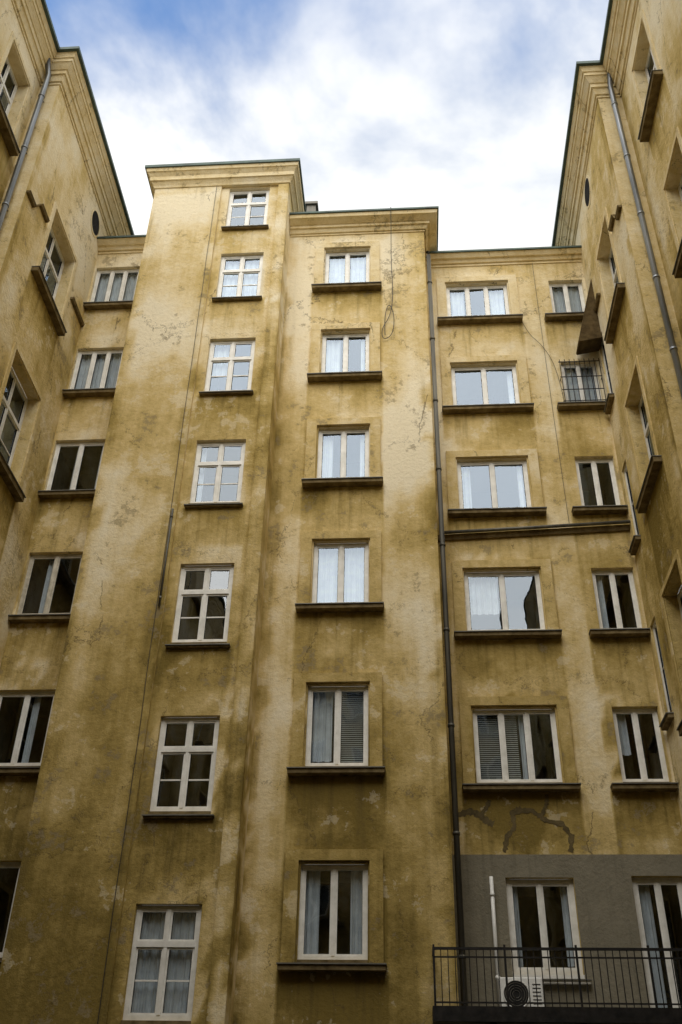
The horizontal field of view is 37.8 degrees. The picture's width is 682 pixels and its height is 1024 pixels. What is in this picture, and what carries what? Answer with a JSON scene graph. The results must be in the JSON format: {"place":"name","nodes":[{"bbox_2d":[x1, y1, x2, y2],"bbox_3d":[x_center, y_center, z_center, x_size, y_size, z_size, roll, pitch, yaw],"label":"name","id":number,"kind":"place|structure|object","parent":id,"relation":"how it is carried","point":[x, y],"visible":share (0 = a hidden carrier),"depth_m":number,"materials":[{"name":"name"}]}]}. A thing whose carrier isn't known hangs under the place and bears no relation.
{"place":"outdoors","nodes":[
{"label":"outdoors","id":0,"kind":"place"},
{"bbox_2d":[0,186,221,1023],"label":"stair tower left panel","id":1,"kind":"structure","parent":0,"point":[53,962],"depth_m":19.40,"materials":[{"name":"beige paint"}]},
{"bbox_2d":[206,183,288,1023],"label":"wall","id":2,"kind":"structure","parent":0,"point":[217,994],"depth_m":19.21,"materials":[{"name":"beige paint"}]},
{"bbox_2d":[305,201,318,211],"bbox_3d":[-0.883,-8.157,29.443,0.390,2.200,0.820,-1,-35,4],"label":"roof vent","id":3,"kind":"object","parent":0,"point":[311,205],"visible":0.18,"depth_m":29.70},
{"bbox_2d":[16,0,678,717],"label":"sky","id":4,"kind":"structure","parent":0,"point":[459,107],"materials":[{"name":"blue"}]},
{"bbox_2d":[432,944,681,1007],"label":"balcony railing","id":5,"kind":"object","parent":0,"point":[575,948],"visible":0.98,"depth_m":15.95,"materials":[{"name":"black metal"}]},
{"bbox_3d":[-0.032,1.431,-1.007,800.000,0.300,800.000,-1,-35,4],"label":"ground","id":6,"kind":"structure","parent":0,"visible":0},
{"bbox_2d":[0,0,39,203],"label":"section wall","id":7,"kind":"structure","parent":6,"relation":"on","point":[9,23],"depth_m":23.32,"materials":[{"name":"paint"}]},
{"bbox_2d":[0,31,32,155],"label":"window","id":8,"kind":"structure","parent":7,"relation":"attached to","point":[12,93],"depth_m":23.73,"materials":[{"name":"paint"}]},
{"bbox_2d":[0,58,50,229],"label":"drainpipe","id":9,"kind":"object","parent":7,"relation":"attached to","point":[16,172],"visible":1,"depth_m":23.33,"materials":[{"name":"metal"}]},
{"bbox_2d":[11,0,133,250],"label":"wing cornice","id":10,"kind":"structure","parent":7,"relation":"attached to","point":[69,75],"depth_m":25.92,"materials":[{"name":"paint"}]},
{"bbox_2d":[0,85,58,270],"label":"step return","id":11,"kind":"object","parent":6,"relation":"on","point":[12,212],"depth_m":23.15,"materials":[{"name":"paint"}]},
{"bbox_2d":[0,85,107,691],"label":"section wall","id":12,"kind":"structure","parent":6,"relation":"on","point":[59,175],"depth_m":23.39,"materials":[{"name":"paint"}]},
{"bbox_2d":[0,340,43,501],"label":"window","id":13,"kind":"structure","parent":12,"relation":"attached to","point":[19,400],"depth_m":22.43,"materials":[{"name":"paint"}]},
{"bbox_2d":[31,201,77,335],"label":"window","id":14,"kind":"structure","parent":12,"relation":"attached to","point":[51,270],"depth_m":25.14,"materials":[{"name":"paint"}]},
{"bbox_2d":[26,190,99,326],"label":"mouldings","id":15,"kind":"object","parent":12,"relation":"attached to","point":[95,224],"visible":1,"depth_m":25.92,"materials":[{"name":"paint"}]},
{"bbox_2d":[0,253,142,860],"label":"recess front","id":16,"kind":"object","parent":6,"relation":"on","point":[32,656],"visible":0.55,"depth_m":22.36,"materials":[{"name":"paint"}]},
{"bbox_2d":[0,861,20,966],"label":"window","id":17,"kind":"structure","parent":16,"relation":"in","point":[9,872],"depth_m":19.07,"materials":[{"name":"paint"}]},
{"bbox_2d":[0,689,55,775],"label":"window","id":18,"kind":"structure","parent":16,"relation":"in","point":[25,715],"depth_m":20.47,"materials":[{"name":"paint"}]},
{"bbox_2d":[8,551,82,623],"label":"window","id":19,"kind":"structure","parent":16,"relation":"in","point":[48,589],"depth_m":22.26,"materials":[{"name":"paint"}]},
{"bbox_2d":[38,439,105,498],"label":"window","id":20,"kind":"structure","parent":16,"relation":"in","point":[74,469],"depth_m":24.14,"materials":[{"name":"paint"}]},
{"bbox_2d":[62,347,123,397],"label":"window","id":21,"kind":"structure","parent":16,"relation":"in","point":[95,372],"depth_m":25.60,"materials":[{"name":"paint"}]},
{"bbox_2d":[63,235,145,269],"bbox_3d":[-6.451,-6.684,29.072,2.700,0.360,3.140,-1,-35,4],"label":"eave","id":22,"kind":"object","parent":16,"relation":"attached to","point":[124,244],"visible":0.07,"depth_m":27.91,"materials":[{"name":"paint"}]},
{"bbox_2d":[83,266,139,310],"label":"window","id":23,"kind":"structure","parent":16,"relation":"in","point":[113,288],"depth_m":27.41,"materials":[{"name":"paint"}]},
{"bbox_2d":[106,188,221,1023],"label":"bay edges","id":24,"kind":"object","parent":6,"relation":"on","point":[158,643],"visible":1,"depth_m":19.39,"materials":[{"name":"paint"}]},
{"bbox_2d":[107,186,277,1023],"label":"stair tower window bay","id":25,"kind":"object","parent":6,"relation":"on","point":[174,861],"visible":1,"depth_m":19.33,"materials":[{"name":"paint"}]},
{"bbox_2d":[120,904,201,1023],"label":"window","id":26,"kind":"structure","parent":25,"relation":"attached to","point":[161,976],"depth_m":16.39,"materials":[{"name":"paint"}]},
{"bbox_2d":[142,715,219,818],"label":"window","id":27,"kind":"structure","parent":25,"relation":"attached to","point":[184,772],"depth_m":18.73,"materials":[{"name":"paint"}]},
{"bbox_2d":[165,563,233,648],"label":"window","id":28,"kind":"structure","parent":25,"relation":"attached to","point":[202,608],"depth_m":20.68,"materials":[{"name":"paint"}]},
{"bbox_2d":[184,439,245,508],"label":"window","id":29,"kind":"structure","parent":25,"relation":"attached to","point":[217,475],"depth_m":22.53,"materials":[{"name":"glass"}]},
{"bbox_2d":[199,337,255,395],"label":"window","id":30,"kind":"structure","parent":25,"relation":"attached to","point":[229,368],"depth_m":24.31,"materials":[{"name":"paint"}]},
{"bbox_2d":[211,252,263,301],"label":"window","id":31,"kind":"structure","parent":25,"relation":"attached to","point":[239,276],"depth_m":25.92,"materials":[{"name":"paint"}]},
{"bbox_2d":[221,187,269,255],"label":"window","id":32,"kind":"structure","parent":25,"relation":"attached to","point":[247,208],"depth_m":27.78,"materials":[{"name":"paint"}]},
{"bbox_2d":[224,187,292,1023],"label":"stair tower side","id":33,"kind":"structure","parent":6,"relation":"on","point":[231,984],"depth_m":19.56,"materials":[{"name":"beige paint"}]},
{"bbox_2d":[233,232,458,1023],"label":"block front","id":34,"kind":"structure","parent":6,"relation":"on","point":[398,813],"depth_m":19.82,"materials":[{"name":"paint"}]},
{"bbox_2d":[276,849,386,972],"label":"window","id":35,"kind":"structure","parent":34,"relation":"attached to","point":[333,920],"depth_m":17.41,"materials":[{"name":"paint"}]},
{"bbox_2d":[286,672,385,776],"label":"window","id":36,"kind":"structure","parent":34,"relation":"attached to","point":[336,743],"depth_m":19.37,"materials":[{"name":"paint"}]},
{"bbox_2d":[295,530,383,612],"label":"window","id":37,"kind":"structure","parent":34,"relation":"attached to","point":[340,577],"depth_m":21.32,"materials":[{"name":"paint"}]},
{"bbox_2d":[301,417,382,487],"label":"window","id":38,"kind":"structure","parent":34,"relation":"attached to","point":[342,457],"depth_m":23.30,"materials":[{"name":"paint"}]},
{"bbox_2d":[307,322,381,382],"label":"window","id":39,"kind":"structure","parent":34,"relation":"attached to","point":[344,355],"depth_m":25.12,"materials":[{"name":"paint"}]},
{"bbox_2d":[311,241,381,292],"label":"window","id":40,"kind":"structure","parent":34,"relation":"attached to","point":[346,269],"depth_m":26.89,"materials":[{"name":"paint"}]},
{"bbox_2d":[426,251,467,1005],"bbox_3d":[2.204,2.273,20.966,0.134,23.700,0.519,-1,-35,4],"label":"drainpipe","id":41,"kind":"object","parent":6,"relation":"on","point":[457,857],"visible":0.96,"depth_m":20.11,"materials":[{"name":"grey metal"}]},
{"bbox_2d":[425,262,681,1007],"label":"recess front","id":42,"kind":"object","parent":6,"relation":"on","point":[621,839],"visible":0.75,"depth_m":20.68,"materials":[{"name":"paint"}]},
{"bbox_2d":[436,275,522,325],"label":"window","id":43,"kind":"structure","parent":42,"relation":"attached to","point":[475,302],"depth_m":27.53,"materials":[{"name":"paint"}]},
{"bbox_2d":[441,355,533,414],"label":"window","id":44,"kind":"structure","parent":42,"relation":"attached to","point":[481,389],"depth_m":25.90,"materials":[{"name":"paint"}]},
{"bbox_2d":[489,876,499,1001],"bbox_3d":[2.755,7.633,17.807,0.085,2.120,0.202,-1,-35,4],"label":"vent pipe","id":45,"kind":"object","parent":42,"relation":"attached to","point":[492,894],"visible":0.82,"depth_m":17.83,"materials":[{"name":"white plastic"}]},
{"bbox_2d":[446,449,546,517],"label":"window","id":46,"kind":"structure","parent":42,"relation":"attached to","point":[499,487],"depth_m":24.07,"materials":[{"name":"paint"}]},
{"bbox_2d":[451,559,561,639],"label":"window","id":47,"kind":"structure","parent":42,"relation":"attached to","point":[503,604],"depth_m":22.25,"materials":[{"name":"paint"}]},
{"bbox_2d":[458,794,573,852],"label":"crack repairs","id":48,"kind":"structure","parent":42,"relation":"attached to","point":[486,820],"depth_m":19.08,"materials":[{"name":"brown paint"}]},
{"bbox_2d":[425,245,610,286],"bbox_3d":[5.564,-6.674,28.704,6.280,0.360,2.150,-1,-35,4],"label":"eave","id":49,"kind":"object","parent":42,"relation":"attached to","point":[508,256],"visible":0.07,"depth_m":28.00,"materials":[{"name":"paint"}]},
{"bbox_2d":[532,264,568,519],"bbox_3d":[5.300,-3.361,25.375,0.040,8.900,0.010,-1,-35,4],"label":"hanging cable","id":50,"kind":"object","parent":49,"relation":"hanging from","point":[550,394],"visible":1,"depth_m":25.09,"materials":[{"name":"rubber"}]},
{"bbox_2d":[459,696,580,792],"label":"window","id":51,"kind":"structure","parent":42,"relation":"attached to","point":[517,749],"depth_m":20.22,"materials":[{"name":"paint"}]},
{"bbox_2d":[438,524,629,541],"bbox_3d":[4.377,0.488,22.732,4.390,0.290,0.140,-1,-35,4],"label":"string course","id":52,"kind":"object","parent":42,"relation":"attached to","point":[538,532],"visible":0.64,"depth_m":22.70,"materials":[{"name":"brown paint"}]},
{"bbox_2d":[444,520,629,533],"bbox_3d":[4.450,0.344,22.681,4.234,0.268,0.080,-1,-35,4],"label":"service pipe","id":53,"kind":"object","parent":42,"relation":"attached to","point":[537,527],"visible":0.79,"depth_m":22.65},
{"bbox_2d":[522,322,564,401],"bbox_3d":[5.135,-4.215,25.991,1.012,3.801,0.012,-1,-35,4],"label":"hanging cable","id":54,"kind":"object","parent":42,"relation":"attached to","point":[549,356],"visible":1,"depth_m":25.90,"materials":[{"name":"rubber"}]},
{"bbox_2d":[505,877,591,984],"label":"window","id":55,"kind":"structure","parent":42,"relation":"attached to","point":[542,912],"depth_m":18.45,"materials":[{"name":"paint"}]},
{"bbox_2d":[432,1006,681,1023],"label":"balcony slab","id":56,"kind":"structure","parent":42,"relation":"attached to","point":[521,1015],"depth_m":15.55,"materials":[{"name":"grey concrete"}]},
{"bbox_2d":[498,977,544,1006],"bbox_3d":[3.080,8.340,16.996,0.740,0.678,0.326,-1,-35,4],"label":"air conditioner","id":57,"kind":"object","parent":56,"relation":"on","point":[525,990],"visible":0.69,"depth_m":16.95,"materials":[{"name":"white plastic"}]},
{"bbox_2d":[544,279,585,321],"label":"window","id":58,"kind":"structure","parent":42,"relation":"attached to","point":[568,301],"depth_m":27.34,"materials":[{"name":"paint"}]},
{"bbox_2d":[557,360,605,410],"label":"window","id":59,"kind":"structure","parent":42,"relation":"attached to","point":[580,405],"depth_m":25.49,"materials":[{"name":"paint"}]},
{"bbox_2d":[558,358,605,401],"bbox_3d":[6.107,-3.322,25.274,1.050,1.450,0.153,-1,-35,4],"label":"window grille","id":60,"kind":"object","parent":59,"relation":"attached to","point":[571,376],"depth_m":25.21,"materials":[{"name":"black metal"}]},
{"bbox_2d":[571,456,627,514],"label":"window","id":61,"kind":"structure","parent":42,"relation":"attached to","point":[598,485],"depth_m":23.98,"materials":[{"name":"paint"}]},
{"bbox_2d":[589,567,649,637],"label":"window","id":62,"kind":"structure","parent":42,"relation":"attached to","point":[617,603],"depth_m":22.06,"materials":[{"name":"paint"}]},
{"bbox_2d":[610,706,677,791],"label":"window","id":63,"kind":"structure","parent":42,"relation":"attached to","point":[641,752],"depth_m":20.16,"materials":[{"name":"paint"}]},
{"bbox_2d":[631,876,681,1007],"bbox_3d":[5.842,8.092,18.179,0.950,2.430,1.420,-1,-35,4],"label":"balcony door","id":64,"kind":"structure","parent":42,"relation":"attached to","point":[658,902],"depth_m":18.26,"materials":[{"name":"paint"}]},
{"bbox_2d":[575,101,681,816],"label":"section wall","id":65,"kind":"structure","parent":6,"relation":"on","point":[659,522],"depth_m":21.52,"materials":[{"name":"paint"}]},
{"bbox_2d":[576,280,601,354],"bbox_3d":[6.380,-5.140,26.114,0.610,2.300,0.500,-1,-35,4],"label":"metal hood","id":66,"kind":"object","parent":65,"relation":"attached to","point":[590,339],"visible":1,"depth_m":25.57,"materials":[{"name":"brown metal"}]},
{"bbox_2d":[584,176,621,311],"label":"mouldings","id":67,"kind":"object","parent":65,"relation":"attached to","point":[587,195],"visible":1,"depth_m":25.61,"materials":[{"name":"paint"}]},
{"bbox_2d":[595,208,632,343],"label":"window","id":68,"kind":"structure","parent":65,"relation":"attached to","point":[613,284],"depth_m":24.77,"materials":[{"name":"paint"}]},
{"bbox_2d":[600,331,641,414],"bbox_3d":[7.232,-3.542,24.856,1.500,2.290,0.690,-1,-35,4],"label":"window","id":69,"kind":"structure","parent":65,"relation":"attached to","point":[609,403],"depth_m":24.94,"materials":[{"name":"paint"}]},
{"bbox_2d":[622,460,640,555],"bbox_3d":[7.157,-0.174,22.485,1.500,2.290,0.690,-1,-35,4],"label":"window","id":70,"kind":"structure","parent":65,"relation":"attached to","point":[635,543],"depth_m":22.61,"materials":[{"name":"paint"}]},
{"bbox_2d":[623,356,661,512],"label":"window","id":71,"kind":"structure","parent":65,"relation":"attached to","point":[649,459],"depth_m":21.86,"materials":[{"name":"paint"}]},
{"bbox_2d":[650,616,673,730],"bbox_3d":[7.082,3.203,20.108,1.500,2.290,0.690,-1,-35,4],"label":"window","id":72,"kind":"structure","parent":65,"relation":"attached to","point":[666,721],"depth_m":20.23,"materials":[{"name":"paint"}]},
{"bbox_2d":[659,549,681,735],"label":"window","id":73,"kind":"structure","parent":65,"relation":"attached to","point":[672,598],"depth_m":19.37,"materials":[{"name":"paint"}]},
{"bbox_2d":[598,97,681,468],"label":"step return","id":74,"kind":"object","parent":6,"relation":"on","point":[662,351],"depth_m":21.52,"materials":[{"name":"paint"}]},
{"bbox_2d":[607,72,681,397],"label":"drainpipe","id":75,"kind":"object","parent":6,"relation":"on","point":[673,349],"visible":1,"depth_m":21.69,"materials":[{"name":"metal"}]},
{"bbox_2d":[621,0,681,338],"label":"section wall","id":76,"kind":"structure","parent":6,"relation":"on","point":[664,19],"depth_m":21.29,"materials":[{"name":"paint"}]},
{"bbox_2d":[552,0,649,245],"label":"wing cornice","id":77,"kind":"structure","parent":76,"relation":"attached to","point":[590,86],"depth_m":25.67,"materials":[{"name":"paint"}]},
{"bbox_2d":[630,9,662,141],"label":"window","id":78,"kind":"structure","parent":76,"relation":"attached to","point":[648,72],"depth_m":22.85,"materials":[{"name":"paint"}]},
{"bbox_2d":[661,127,681,277],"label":"window","id":79,"kind":"structure","parent":76,"relation":"attached to","point":[673,187],"depth_m":20.68,"materials":[{"name":"paint"}]},
{"label":"stair tower","id":80,"kind":"object","parent":6,"relation":"on","visible":0},
{"bbox_2d":[97,187,216,1023],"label":"lightning conductor","id":81,"kind":"object","parent":80,"relation":"attached to","point":[151,641],"visible":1,"depth_m":19.31,"materials":[{"name":"metal"}]},
{"bbox_2d":[158,508,173,606],"bbox_3d":[-3.634,0.953,20.753,0.054,2.400,0.186,-1,-35,4],"label":"cable conduit","id":82,"kind":"object","parent":80,"relation":"attached to","point":[164,567],"visible":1,"depth_m":20.64,"materials":[{"name":"grey metal"}]},
{"bbox_2d":[145,158,305,211],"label":"tower cornice","id":83,"kind":"structure","parent":80,"relation":"on","point":[249,173],"depth_m":27.85,"materials":[{"name":"paint"}]},
{"bbox_3d":[0.727,-5.166,32.599,16.500,2.000,12.700,-1,-35,4],"label":"roof","id":84,"kind":"object","parent":80,"relation":"on","visible":0},
{"bbox_2d":[289,206,438,256],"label":"cornice","id":85,"kind":"structure","parent":84,"relation":"attached to","point":[365,221],"depth_m":27.42,"materials":[{"name":"paint"}]},
{"bbox_2d":[382,207,393,338],"bbox_3d":[1.305,-6.321,26.214,0.270,4.644,0.497,20,-39,-25],"label":"hanging cable","id":86,"kind":"object","parent":85,"relation":"hanging from","point":[392,300],"visible":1,"depth_m":25.59,"materials":[{"name":"rubber"}]}
]}

